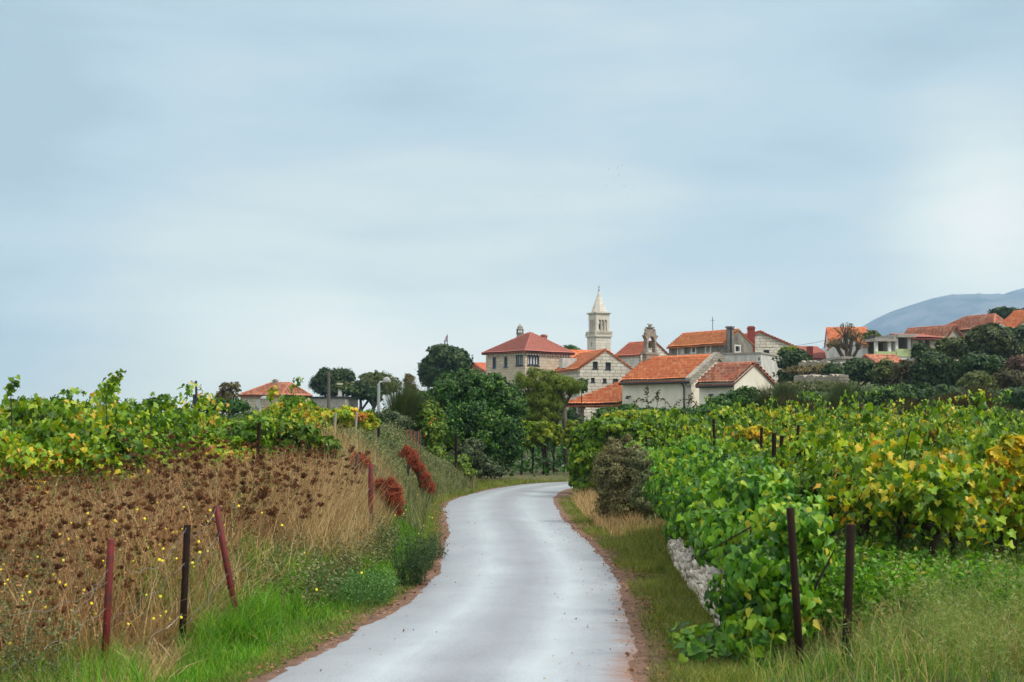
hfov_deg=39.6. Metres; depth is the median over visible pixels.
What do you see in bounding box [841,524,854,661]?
fence post
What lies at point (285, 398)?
grapevine
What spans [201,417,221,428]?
grapevine
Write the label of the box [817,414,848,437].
grapevine
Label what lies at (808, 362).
stone wall
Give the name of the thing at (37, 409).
grapevine
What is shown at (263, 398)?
street lamp
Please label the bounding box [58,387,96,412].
grapevine
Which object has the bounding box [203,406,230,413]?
grapevine
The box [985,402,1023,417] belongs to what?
broom shrub
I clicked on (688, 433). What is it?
grapevine
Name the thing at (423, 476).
red plant
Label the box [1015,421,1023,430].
grapevine
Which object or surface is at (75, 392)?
grapevine
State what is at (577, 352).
red roofed house
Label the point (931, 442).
grapevine
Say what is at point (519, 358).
window
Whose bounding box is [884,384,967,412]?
shrub
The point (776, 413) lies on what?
grapevine
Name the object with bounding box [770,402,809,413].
grapevine
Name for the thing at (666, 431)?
grapevine
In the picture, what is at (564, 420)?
utility pole
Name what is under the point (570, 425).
grapevine
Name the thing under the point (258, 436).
vineyard post
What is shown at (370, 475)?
fence post
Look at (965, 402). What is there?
broom shrub
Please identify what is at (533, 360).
window
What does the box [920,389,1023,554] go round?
grapevine
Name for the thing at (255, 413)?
grapevine
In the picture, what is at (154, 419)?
grapevine
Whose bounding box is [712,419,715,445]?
vineyard post
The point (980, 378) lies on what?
shrub
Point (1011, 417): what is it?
grapevine
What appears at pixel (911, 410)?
grapevine
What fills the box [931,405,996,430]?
grapevine
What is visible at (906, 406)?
broom shrub
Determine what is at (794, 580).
fence post
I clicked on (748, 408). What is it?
grapevine
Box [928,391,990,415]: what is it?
grapevine
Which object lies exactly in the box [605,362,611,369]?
window
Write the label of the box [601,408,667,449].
grapevine
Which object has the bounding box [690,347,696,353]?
window
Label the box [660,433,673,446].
grapevine
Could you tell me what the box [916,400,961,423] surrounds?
grapevine
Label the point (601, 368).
stone house
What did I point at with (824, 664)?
meadow grass
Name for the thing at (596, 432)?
grapevine
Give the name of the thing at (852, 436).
grapevine
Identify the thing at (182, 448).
grapevine
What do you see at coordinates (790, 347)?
shrub
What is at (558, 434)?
grapevine
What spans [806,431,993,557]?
grapevine
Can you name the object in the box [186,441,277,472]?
grapevine
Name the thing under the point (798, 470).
grapevine
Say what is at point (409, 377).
tree
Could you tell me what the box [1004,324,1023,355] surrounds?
shrub
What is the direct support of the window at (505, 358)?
in the stone house at (509, 359)
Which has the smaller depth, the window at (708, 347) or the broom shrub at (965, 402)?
the broom shrub at (965, 402)
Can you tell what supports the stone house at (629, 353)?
on the ground at (555, 477)
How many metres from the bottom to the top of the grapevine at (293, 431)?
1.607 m
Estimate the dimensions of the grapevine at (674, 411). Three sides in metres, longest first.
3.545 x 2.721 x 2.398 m
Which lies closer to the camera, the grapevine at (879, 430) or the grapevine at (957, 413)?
the grapevine at (879, 430)
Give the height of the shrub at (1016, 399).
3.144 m
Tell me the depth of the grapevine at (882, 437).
31.98 m
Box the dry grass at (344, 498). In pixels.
[0,402,1023,681]
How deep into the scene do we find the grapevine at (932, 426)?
20.11 m
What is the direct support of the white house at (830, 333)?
on the ground at (555, 477)
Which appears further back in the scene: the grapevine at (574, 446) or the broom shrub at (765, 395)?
the broom shrub at (765, 395)
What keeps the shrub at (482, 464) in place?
on the ground at (555, 477)
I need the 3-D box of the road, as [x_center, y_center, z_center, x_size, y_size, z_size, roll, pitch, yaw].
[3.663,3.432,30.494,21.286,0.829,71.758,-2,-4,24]
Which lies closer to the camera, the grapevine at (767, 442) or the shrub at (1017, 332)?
the grapevine at (767, 442)
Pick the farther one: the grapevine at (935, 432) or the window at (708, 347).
the window at (708, 347)
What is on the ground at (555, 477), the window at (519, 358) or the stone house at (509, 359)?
the stone house at (509, 359)
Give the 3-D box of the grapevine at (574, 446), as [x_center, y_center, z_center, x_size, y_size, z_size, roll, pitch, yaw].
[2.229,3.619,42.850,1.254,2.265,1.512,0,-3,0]
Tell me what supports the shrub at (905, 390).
on the ground at (555, 477)
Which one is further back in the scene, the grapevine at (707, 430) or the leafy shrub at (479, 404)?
the leafy shrub at (479, 404)
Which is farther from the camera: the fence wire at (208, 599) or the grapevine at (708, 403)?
the grapevine at (708, 403)
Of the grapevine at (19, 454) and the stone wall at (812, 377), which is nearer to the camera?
the grapevine at (19, 454)
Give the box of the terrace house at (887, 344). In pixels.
[863,334,917,360]
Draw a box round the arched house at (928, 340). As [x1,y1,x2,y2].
[889,333,944,361]
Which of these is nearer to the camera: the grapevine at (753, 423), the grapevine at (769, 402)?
the grapevine at (753, 423)
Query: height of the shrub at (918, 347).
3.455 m
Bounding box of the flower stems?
[1,505,418,678]
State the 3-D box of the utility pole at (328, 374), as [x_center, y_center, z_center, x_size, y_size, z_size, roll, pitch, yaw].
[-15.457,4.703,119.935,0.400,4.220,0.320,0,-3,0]
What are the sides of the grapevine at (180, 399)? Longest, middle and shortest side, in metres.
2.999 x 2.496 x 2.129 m
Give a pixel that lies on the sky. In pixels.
(210, 193)
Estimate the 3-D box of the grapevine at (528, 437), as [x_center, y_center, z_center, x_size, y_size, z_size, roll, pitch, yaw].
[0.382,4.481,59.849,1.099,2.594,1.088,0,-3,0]
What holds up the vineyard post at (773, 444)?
on the ground at (555, 477)
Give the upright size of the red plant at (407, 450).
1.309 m
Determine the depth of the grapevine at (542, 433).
59.65 m
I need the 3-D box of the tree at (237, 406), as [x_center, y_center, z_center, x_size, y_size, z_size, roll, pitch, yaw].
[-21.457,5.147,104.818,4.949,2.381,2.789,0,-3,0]
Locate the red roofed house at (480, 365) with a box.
[471,362,485,373]
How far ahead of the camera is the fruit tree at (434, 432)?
46.59 m
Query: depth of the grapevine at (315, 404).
38.30 m
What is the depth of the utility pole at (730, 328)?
140.70 m
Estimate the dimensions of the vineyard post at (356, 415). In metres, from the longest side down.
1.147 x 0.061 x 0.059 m
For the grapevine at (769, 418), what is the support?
on the ground at (555, 477)
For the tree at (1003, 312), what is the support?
on the ground at (555, 477)
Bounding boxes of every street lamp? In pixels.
[259,396,266,412]
[377,377,390,412]
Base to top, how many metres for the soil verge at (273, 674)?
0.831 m
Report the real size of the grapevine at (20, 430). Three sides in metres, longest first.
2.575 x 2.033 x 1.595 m
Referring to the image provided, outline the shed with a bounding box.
[862,354,901,366]
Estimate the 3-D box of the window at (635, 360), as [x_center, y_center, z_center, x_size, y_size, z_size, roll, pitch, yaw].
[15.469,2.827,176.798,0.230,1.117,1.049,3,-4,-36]
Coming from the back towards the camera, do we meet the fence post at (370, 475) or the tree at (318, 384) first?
the tree at (318, 384)
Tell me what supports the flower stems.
on the ground at (555, 477)
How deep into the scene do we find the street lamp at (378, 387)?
57.93 m
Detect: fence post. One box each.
[101,539,114,673]
[178,525,190,649]
[213,505,237,612]
[354,454,359,478]
[368,464,373,523]
[786,508,803,666]
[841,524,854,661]
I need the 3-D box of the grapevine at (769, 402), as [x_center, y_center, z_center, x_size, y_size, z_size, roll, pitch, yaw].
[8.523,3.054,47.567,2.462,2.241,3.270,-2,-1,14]
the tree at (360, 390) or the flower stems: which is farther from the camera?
the tree at (360, 390)
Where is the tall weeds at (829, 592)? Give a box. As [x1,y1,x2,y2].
[802,530,1023,641]
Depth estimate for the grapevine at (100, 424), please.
22.16 m
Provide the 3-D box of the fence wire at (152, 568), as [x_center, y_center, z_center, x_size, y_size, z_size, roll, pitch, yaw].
[-3.223,1.865,12.621,0.034,0.351,1.011,-2,-4,26]
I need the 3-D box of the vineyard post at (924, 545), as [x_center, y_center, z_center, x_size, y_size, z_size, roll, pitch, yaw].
[4.716,2.529,16.277,0.070,1.302,0.058,0,-3,0]
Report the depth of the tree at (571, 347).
189.70 m
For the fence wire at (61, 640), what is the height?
0.295 m
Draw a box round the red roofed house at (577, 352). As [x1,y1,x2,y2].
[570,350,619,358]
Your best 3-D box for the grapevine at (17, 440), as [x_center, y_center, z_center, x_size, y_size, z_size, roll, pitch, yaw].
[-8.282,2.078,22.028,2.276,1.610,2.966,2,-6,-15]
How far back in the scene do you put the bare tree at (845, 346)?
126.07 m
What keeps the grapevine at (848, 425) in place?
on the ground at (555, 477)
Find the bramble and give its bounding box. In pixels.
[632,385,699,413]
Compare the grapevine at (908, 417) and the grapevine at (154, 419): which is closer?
the grapevine at (154, 419)
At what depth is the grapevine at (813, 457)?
19.32 m
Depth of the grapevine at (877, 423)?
39.57 m
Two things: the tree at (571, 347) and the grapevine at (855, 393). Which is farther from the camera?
the tree at (571, 347)
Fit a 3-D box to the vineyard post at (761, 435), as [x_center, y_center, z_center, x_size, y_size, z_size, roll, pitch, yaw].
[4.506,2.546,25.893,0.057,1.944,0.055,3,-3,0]
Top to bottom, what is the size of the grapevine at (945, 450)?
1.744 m
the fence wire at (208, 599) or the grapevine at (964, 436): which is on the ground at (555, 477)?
the grapevine at (964, 436)
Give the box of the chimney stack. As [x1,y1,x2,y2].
[747,326,754,351]
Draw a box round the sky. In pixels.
[0,0,1023,413]
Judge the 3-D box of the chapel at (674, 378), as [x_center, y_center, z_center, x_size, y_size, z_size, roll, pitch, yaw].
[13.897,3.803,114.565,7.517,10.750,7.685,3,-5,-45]
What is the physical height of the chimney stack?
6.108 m
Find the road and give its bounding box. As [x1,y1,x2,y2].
[268,482,636,681]
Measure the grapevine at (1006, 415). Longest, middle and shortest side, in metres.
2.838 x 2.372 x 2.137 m
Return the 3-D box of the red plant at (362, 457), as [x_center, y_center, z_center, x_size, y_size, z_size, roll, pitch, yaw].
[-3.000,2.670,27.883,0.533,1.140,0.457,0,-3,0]
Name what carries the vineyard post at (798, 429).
on the ground at (555, 477)
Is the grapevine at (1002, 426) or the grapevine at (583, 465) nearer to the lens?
the grapevine at (1002, 426)
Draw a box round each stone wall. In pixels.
[667,528,747,631]
[794,374,848,384]
[798,360,844,374]
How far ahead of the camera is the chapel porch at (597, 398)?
117.82 m
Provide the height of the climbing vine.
1.975 m
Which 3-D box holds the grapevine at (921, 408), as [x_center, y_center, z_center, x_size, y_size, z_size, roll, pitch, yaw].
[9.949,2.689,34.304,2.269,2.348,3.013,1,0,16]
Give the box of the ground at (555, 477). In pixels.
[73,371,1023,681]
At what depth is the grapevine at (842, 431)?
24.81 m
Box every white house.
[744,330,799,369]
[824,327,866,358]
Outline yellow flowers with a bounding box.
[0,501,432,644]
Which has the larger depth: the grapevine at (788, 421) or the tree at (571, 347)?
the tree at (571, 347)
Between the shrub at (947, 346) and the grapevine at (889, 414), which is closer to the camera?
the grapevine at (889, 414)
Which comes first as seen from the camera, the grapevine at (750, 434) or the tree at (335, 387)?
the grapevine at (750, 434)
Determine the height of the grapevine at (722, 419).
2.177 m
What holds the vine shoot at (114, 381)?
on the ground at (555, 477)
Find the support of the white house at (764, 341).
on the ground at (555, 477)
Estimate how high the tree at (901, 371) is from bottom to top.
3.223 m
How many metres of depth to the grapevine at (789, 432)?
32.40 m
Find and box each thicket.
[590,403,669,418]
[680,385,761,416]
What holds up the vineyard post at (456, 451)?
on the ground at (555, 477)
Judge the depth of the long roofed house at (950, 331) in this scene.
147.74 m
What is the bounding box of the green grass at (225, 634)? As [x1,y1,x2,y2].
[0,462,437,681]
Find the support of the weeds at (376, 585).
on the ground at (555, 477)
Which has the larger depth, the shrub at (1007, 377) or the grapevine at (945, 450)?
the shrub at (1007, 377)
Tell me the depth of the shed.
119.69 m
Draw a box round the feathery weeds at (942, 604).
[830,530,1023,681]
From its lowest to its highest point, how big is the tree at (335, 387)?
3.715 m
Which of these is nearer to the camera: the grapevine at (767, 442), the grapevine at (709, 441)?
the grapevine at (767, 442)
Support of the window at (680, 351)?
in the old house at (712, 341)
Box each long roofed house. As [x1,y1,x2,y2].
[904,324,963,361]
[946,313,1003,336]
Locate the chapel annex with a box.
[695,361,775,405]
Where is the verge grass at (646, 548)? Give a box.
[201,470,775,681]
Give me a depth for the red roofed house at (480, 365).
178.46 m
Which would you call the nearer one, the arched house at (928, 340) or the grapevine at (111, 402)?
the grapevine at (111, 402)
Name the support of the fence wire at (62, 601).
attached to the fence post at (108, 589)
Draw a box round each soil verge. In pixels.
[248,482,546,681]
[553,488,683,681]
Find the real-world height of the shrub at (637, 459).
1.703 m
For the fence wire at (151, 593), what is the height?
0.431 m
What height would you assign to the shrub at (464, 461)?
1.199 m
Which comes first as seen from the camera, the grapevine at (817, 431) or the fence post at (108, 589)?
the fence post at (108, 589)
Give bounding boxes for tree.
[189,396,254,415]
[214,381,241,420]
[308,365,356,396]
[331,380,352,395]
[343,381,382,410]
[350,370,401,412]
[402,373,419,392]
[412,400,449,463]
[415,343,474,388]
[513,365,585,472]
[563,344,582,349]
[825,322,868,355]
[882,359,915,386]
[956,322,1023,358]
[987,306,1018,318]
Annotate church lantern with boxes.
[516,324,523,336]
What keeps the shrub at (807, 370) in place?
on the ground at (555, 477)
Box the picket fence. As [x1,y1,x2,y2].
[407,429,421,460]
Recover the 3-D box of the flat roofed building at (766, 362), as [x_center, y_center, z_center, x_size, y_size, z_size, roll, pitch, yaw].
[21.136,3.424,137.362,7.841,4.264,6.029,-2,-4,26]
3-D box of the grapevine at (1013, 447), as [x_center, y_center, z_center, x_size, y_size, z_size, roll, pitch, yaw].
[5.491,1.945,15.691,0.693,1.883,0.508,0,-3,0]
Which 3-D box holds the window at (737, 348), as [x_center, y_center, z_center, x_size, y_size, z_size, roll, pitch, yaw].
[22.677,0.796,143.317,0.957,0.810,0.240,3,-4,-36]
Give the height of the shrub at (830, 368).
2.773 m
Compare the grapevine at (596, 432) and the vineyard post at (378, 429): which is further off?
the grapevine at (596, 432)
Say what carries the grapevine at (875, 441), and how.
on the ground at (555, 477)
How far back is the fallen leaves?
15.38 m
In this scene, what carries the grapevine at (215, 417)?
on the ground at (555, 477)
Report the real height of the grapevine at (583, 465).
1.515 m
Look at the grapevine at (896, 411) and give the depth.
54.45 m
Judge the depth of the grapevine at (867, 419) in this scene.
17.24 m
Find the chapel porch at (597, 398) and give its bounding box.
[566,381,621,421]
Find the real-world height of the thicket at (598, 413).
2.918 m
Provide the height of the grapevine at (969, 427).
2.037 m
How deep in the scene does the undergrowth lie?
57.53 m
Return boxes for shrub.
[369,377,438,445]
[375,408,415,433]
[411,390,433,404]
[425,367,531,478]
[445,437,507,480]
[447,454,477,478]
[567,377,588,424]
[588,433,651,524]
[601,394,641,407]
[625,447,661,524]
[742,377,811,413]
[761,392,827,416]
[769,379,862,410]
[771,348,813,382]
[774,382,919,407]
[778,345,797,353]
[781,363,825,374]
[814,375,863,410]
[821,361,845,374]
[842,356,877,386]
[858,330,881,338]
[869,355,893,386]
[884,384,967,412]
[886,395,928,416]
[906,348,967,389]
[910,342,930,358]
[917,385,1009,412]
[930,336,963,358]
[952,351,1007,376]
[954,370,998,391]
[985,386,1023,410]
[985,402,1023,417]
[991,367,1023,410]
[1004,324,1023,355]
[1004,354,1023,410]
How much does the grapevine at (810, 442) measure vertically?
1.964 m
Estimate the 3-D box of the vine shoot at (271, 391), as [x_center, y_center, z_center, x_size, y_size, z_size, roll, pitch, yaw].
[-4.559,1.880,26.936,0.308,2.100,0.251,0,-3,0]
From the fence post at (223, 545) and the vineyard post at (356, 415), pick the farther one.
the vineyard post at (356, 415)
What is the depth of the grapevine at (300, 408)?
33.49 m
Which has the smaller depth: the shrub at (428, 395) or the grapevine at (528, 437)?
the shrub at (428, 395)
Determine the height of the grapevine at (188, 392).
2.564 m
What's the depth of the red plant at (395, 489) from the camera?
26.29 m
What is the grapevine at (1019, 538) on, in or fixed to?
on the ground at (555, 477)
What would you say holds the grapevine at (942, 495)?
on the ground at (555, 477)
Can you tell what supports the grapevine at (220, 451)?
on the ground at (555, 477)
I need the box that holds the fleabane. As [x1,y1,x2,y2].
[0,445,401,681]
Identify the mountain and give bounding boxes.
[822,288,1023,350]
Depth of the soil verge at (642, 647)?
14.89 m
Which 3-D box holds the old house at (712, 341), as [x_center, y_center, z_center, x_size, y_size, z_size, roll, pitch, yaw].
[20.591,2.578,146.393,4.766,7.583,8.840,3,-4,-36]
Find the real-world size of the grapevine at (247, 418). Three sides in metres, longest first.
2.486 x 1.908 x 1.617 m
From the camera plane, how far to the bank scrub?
37.60 m
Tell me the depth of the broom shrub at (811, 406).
61.85 m
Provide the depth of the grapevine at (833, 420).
37.30 m
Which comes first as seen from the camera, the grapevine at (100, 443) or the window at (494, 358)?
the grapevine at (100, 443)
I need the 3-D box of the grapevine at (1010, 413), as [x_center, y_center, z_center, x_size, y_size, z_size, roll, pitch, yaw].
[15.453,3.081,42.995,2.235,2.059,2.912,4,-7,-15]
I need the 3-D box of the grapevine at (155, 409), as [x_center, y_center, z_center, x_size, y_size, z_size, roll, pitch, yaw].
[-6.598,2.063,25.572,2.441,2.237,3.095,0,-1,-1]
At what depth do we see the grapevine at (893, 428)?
29.09 m
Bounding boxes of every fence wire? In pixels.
[2,608,105,669]
[10,582,106,614]
[75,570,107,614]
[105,563,184,623]
[109,529,185,572]
[114,614,181,659]
[188,576,225,622]
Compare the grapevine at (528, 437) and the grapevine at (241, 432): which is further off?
the grapevine at (528, 437)
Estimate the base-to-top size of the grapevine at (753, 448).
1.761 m
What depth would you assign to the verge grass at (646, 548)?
15.95 m
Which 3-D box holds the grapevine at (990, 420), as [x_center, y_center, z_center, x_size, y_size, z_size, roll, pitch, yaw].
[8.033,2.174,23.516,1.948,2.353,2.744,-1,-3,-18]
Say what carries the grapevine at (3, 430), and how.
on the ground at (555, 477)
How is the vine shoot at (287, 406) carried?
on the ground at (555, 477)
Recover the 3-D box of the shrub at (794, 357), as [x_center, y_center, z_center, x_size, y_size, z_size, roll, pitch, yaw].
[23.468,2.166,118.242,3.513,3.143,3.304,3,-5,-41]
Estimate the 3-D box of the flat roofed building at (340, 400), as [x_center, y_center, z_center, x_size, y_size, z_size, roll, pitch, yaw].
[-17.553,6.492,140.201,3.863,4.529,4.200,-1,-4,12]
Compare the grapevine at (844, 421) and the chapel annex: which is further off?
the chapel annex
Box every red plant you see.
[347,450,370,477]
[373,475,405,518]
[397,443,420,475]
[405,452,435,496]
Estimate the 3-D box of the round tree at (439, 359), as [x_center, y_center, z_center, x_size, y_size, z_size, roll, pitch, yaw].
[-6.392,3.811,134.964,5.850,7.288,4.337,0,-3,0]
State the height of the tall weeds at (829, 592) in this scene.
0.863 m
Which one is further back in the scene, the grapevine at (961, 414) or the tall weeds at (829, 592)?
the grapevine at (961, 414)
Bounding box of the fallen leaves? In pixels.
[240,509,702,681]
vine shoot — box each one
[3,374,20,433]
[99,368,126,485]
[146,392,164,462]
[264,385,278,419]
[278,401,298,419]
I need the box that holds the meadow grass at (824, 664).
[732,586,1023,681]
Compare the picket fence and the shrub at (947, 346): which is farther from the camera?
the shrub at (947, 346)
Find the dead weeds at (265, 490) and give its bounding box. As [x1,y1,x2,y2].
[0,427,374,676]
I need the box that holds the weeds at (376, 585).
[305,564,403,607]
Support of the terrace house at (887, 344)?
on the ground at (555, 477)
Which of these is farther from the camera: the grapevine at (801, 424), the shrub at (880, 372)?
the shrub at (880, 372)
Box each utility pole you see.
[191,380,201,410]
[326,372,330,408]
[562,392,568,471]
[727,326,733,352]
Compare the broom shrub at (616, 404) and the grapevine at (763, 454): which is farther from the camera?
the broom shrub at (616, 404)
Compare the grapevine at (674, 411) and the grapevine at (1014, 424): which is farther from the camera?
the grapevine at (674, 411)
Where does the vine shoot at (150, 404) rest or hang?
on the ground at (555, 477)
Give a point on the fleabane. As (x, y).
(376, 550)
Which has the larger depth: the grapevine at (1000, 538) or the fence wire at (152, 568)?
the grapevine at (1000, 538)
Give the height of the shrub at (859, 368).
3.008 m
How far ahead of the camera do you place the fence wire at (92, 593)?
11.78 m
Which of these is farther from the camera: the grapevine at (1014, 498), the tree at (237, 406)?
the tree at (237, 406)
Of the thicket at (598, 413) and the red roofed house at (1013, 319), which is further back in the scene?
the red roofed house at (1013, 319)
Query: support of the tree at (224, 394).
on the ground at (555, 477)
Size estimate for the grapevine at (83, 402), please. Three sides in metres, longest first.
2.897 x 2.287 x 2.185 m
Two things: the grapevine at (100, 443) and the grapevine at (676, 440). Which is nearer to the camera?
the grapevine at (100, 443)
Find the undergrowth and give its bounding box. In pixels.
[5,372,1023,600]
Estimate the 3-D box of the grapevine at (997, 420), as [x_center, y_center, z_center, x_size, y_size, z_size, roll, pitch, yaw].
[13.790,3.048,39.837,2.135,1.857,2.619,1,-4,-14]
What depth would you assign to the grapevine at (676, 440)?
37.62 m
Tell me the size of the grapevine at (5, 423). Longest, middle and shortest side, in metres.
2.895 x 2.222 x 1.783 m
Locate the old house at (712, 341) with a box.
[666,326,754,355]
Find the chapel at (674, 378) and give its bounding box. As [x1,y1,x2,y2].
[618,324,727,408]
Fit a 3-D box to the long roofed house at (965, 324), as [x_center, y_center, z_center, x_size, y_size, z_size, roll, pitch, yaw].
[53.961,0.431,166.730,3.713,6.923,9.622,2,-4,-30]
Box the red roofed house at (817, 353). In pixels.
[797,346,825,360]
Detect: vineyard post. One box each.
[256,422,260,459]
[334,413,336,434]
[354,412,357,434]
[377,425,379,445]
[455,434,456,468]
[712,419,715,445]
[760,427,762,447]
[772,433,775,463]
[779,435,783,468]
[796,425,799,439]
[921,522,926,558]
[988,529,993,562]
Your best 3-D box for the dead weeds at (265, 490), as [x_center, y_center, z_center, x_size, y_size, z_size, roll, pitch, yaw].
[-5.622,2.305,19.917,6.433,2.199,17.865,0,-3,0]
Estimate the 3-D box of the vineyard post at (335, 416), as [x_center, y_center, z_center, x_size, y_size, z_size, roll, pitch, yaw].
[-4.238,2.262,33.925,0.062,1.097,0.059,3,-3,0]
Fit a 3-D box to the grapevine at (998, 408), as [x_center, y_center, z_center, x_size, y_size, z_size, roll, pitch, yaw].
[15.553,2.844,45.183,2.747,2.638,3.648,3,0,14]
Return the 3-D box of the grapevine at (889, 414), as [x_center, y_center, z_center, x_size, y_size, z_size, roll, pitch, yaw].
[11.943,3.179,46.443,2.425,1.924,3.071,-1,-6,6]
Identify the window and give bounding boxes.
[492,357,496,368]
[503,357,507,367]
[515,355,523,366]
[527,355,539,366]
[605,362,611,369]
[633,359,637,367]
[677,348,683,354]
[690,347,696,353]
[705,344,710,352]
[734,345,740,352]
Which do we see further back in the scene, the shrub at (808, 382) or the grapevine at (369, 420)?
the shrub at (808, 382)
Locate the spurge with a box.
[367,528,450,587]
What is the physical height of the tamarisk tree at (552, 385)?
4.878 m
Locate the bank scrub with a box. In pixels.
[323,421,482,535]
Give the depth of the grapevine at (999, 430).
23.09 m
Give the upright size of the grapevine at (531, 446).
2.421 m
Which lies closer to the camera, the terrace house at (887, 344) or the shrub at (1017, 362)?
the shrub at (1017, 362)
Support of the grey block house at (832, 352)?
on the ground at (555, 477)
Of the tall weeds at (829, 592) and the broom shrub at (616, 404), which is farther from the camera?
the broom shrub at (616, 404)
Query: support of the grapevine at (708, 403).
on the ground at (555, 477)
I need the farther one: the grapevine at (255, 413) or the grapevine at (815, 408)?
the grapevine at (815, 408)
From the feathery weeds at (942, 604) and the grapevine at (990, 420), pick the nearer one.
the feathery weeds at (942, 604)
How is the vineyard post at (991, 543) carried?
on the ground at (555, 477)
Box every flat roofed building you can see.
[308,383,357,409]
[682,352,777,381]
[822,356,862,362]
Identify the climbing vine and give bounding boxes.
[624,433,844,666]
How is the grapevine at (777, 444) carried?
on the ground at (555, 477)
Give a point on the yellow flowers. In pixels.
(160, 596)
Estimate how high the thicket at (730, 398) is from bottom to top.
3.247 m
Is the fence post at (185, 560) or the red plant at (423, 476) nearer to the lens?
the fence post at (185, 560)
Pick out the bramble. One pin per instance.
(656, 396)
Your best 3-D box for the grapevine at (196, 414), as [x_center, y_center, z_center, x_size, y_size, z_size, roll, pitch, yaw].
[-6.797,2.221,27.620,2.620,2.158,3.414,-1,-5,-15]
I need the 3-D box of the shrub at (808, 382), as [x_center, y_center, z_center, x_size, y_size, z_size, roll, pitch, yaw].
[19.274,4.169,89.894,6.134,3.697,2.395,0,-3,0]
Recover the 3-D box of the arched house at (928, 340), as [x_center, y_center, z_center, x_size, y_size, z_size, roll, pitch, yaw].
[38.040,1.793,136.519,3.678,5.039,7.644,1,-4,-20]
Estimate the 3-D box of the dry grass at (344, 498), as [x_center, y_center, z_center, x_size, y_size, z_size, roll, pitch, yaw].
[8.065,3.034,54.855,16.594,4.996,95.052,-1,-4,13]
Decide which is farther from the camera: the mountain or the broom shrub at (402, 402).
the mountain
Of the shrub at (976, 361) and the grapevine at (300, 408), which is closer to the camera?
the grapevine at (300, 408)
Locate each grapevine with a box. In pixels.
[0,393,82,430]
[0,399,19,411]
[0,399,149,502]
[0,413,15,455]
[0,418,25,470]
[0,428,37,456]
[1,387,86,403]
[9,425,35,441]
[15,419,40,440]
[22,413,174,492]
[50,396,131,414]
[52,376,171,484]
[57,391,179,481]
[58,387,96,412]
[104,393,203,473]
[108,407,199,467]
[129,390,200,406]
[133,382,213,447]
[143,398,225,474]
[161,428,195,465]
[177,436,265,471]
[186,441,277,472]
[194,415,278,454]
[197,393,228,427]
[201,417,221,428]
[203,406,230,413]
[221,417,297,426]
[234,410,307,425]
[239,414,307,424]
[257,401,330,428]
[258,376,330,431]
[263,419,341,466]
[264,396,318,414]
[310,405,381,436]
[517,417,533,474]
[524,421,536,473]
[531,419,554,474]
[546,421,563,473]
[562,419,579,446]
[565,424,584,486]
[572,451,600,494]
[581,415,659,460]
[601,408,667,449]
[637,406,720,446]
[647,414,715,446]
[654,420,709,448]
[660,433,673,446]
[661,407,734,448]
[675,435,712,446]
[678,419,740,448]
[695,396,722,418]
[697,406,769,431]
[709,402,759,415]
[712,415,768,438]
[717,416,763,453]
[723,410,804,433]
[723,424,771,443]
[726,433,794,457]
[730,437,777,460]
[742,440,792,462]
[750,404,812,427]
[755,398,774,421]
[755,425,810,449]
[763,439,795,449]
[765,395,839,430]
[768,444,880,543]
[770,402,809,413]
[770,424,857,536]
[774,420,818,448]
[783,416,855,515]
[788,433,927,548]
[791,421,833,432]
[795,402,942,550]
[797,391,854,423]
[799,393,830,418]
[801,423,837,434]
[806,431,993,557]
[816,431,867,441]
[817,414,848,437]
[818,415,843,434]
[823,455,1023,563]
[833,409,897,433]
[837,385,898,417]
[837,438,891,535]
[838,398,911,435]
[838,429,885,527]
[847,427,900,440]
[848,409,899,420]
[871,431,887,439]
[880,417,929,445]
[883,408,904,414]
[886,419,987,547]
[889,412,939,432]
[889,431,912,543]
[892,432,974,541]
[902,399,940,435]
[902,404,936,435]
[904,419,961,442]
[905,411,994,450]
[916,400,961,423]
[916,404,1009,447]
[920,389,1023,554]
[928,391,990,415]
[930,447,966,559]
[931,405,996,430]
[940,416,973,433]
[941,452,1004,553]
[951,421,1023,437]
[952,417,1017,430]
[958,405,1003,439]
[965,417,1020,434]
[972,490,1023,562]
[977,432,1023,564]
[978,420,1021,437]
[987,389,1022,417]
[989,457,1023,540]
[995,411,1019,418]
[998,410,1020,435]
[1002,415,1023,435]
[1004,413,1023,423]
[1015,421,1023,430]
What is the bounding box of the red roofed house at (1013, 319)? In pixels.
[1000,310,1023,356]
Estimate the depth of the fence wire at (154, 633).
12.73 m
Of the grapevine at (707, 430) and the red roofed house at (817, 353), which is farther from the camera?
the red roofed house at (817, 353)
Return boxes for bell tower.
[586,290,612,350]
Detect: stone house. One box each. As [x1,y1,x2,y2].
[237,379,312,414]
[481,332,574,407]
[554,348,632,419]
[615,341,668,367]
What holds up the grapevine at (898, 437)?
on the ground at (555, 477)
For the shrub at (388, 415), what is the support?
on the ground at (555, 477)
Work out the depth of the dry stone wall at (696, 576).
17.51 m
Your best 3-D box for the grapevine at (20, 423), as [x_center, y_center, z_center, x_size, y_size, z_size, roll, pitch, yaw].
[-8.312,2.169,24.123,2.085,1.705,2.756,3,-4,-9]
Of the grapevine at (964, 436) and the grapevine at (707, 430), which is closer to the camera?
the grapevine at (964, 436)
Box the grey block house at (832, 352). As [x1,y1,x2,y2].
[827,333,869,357]

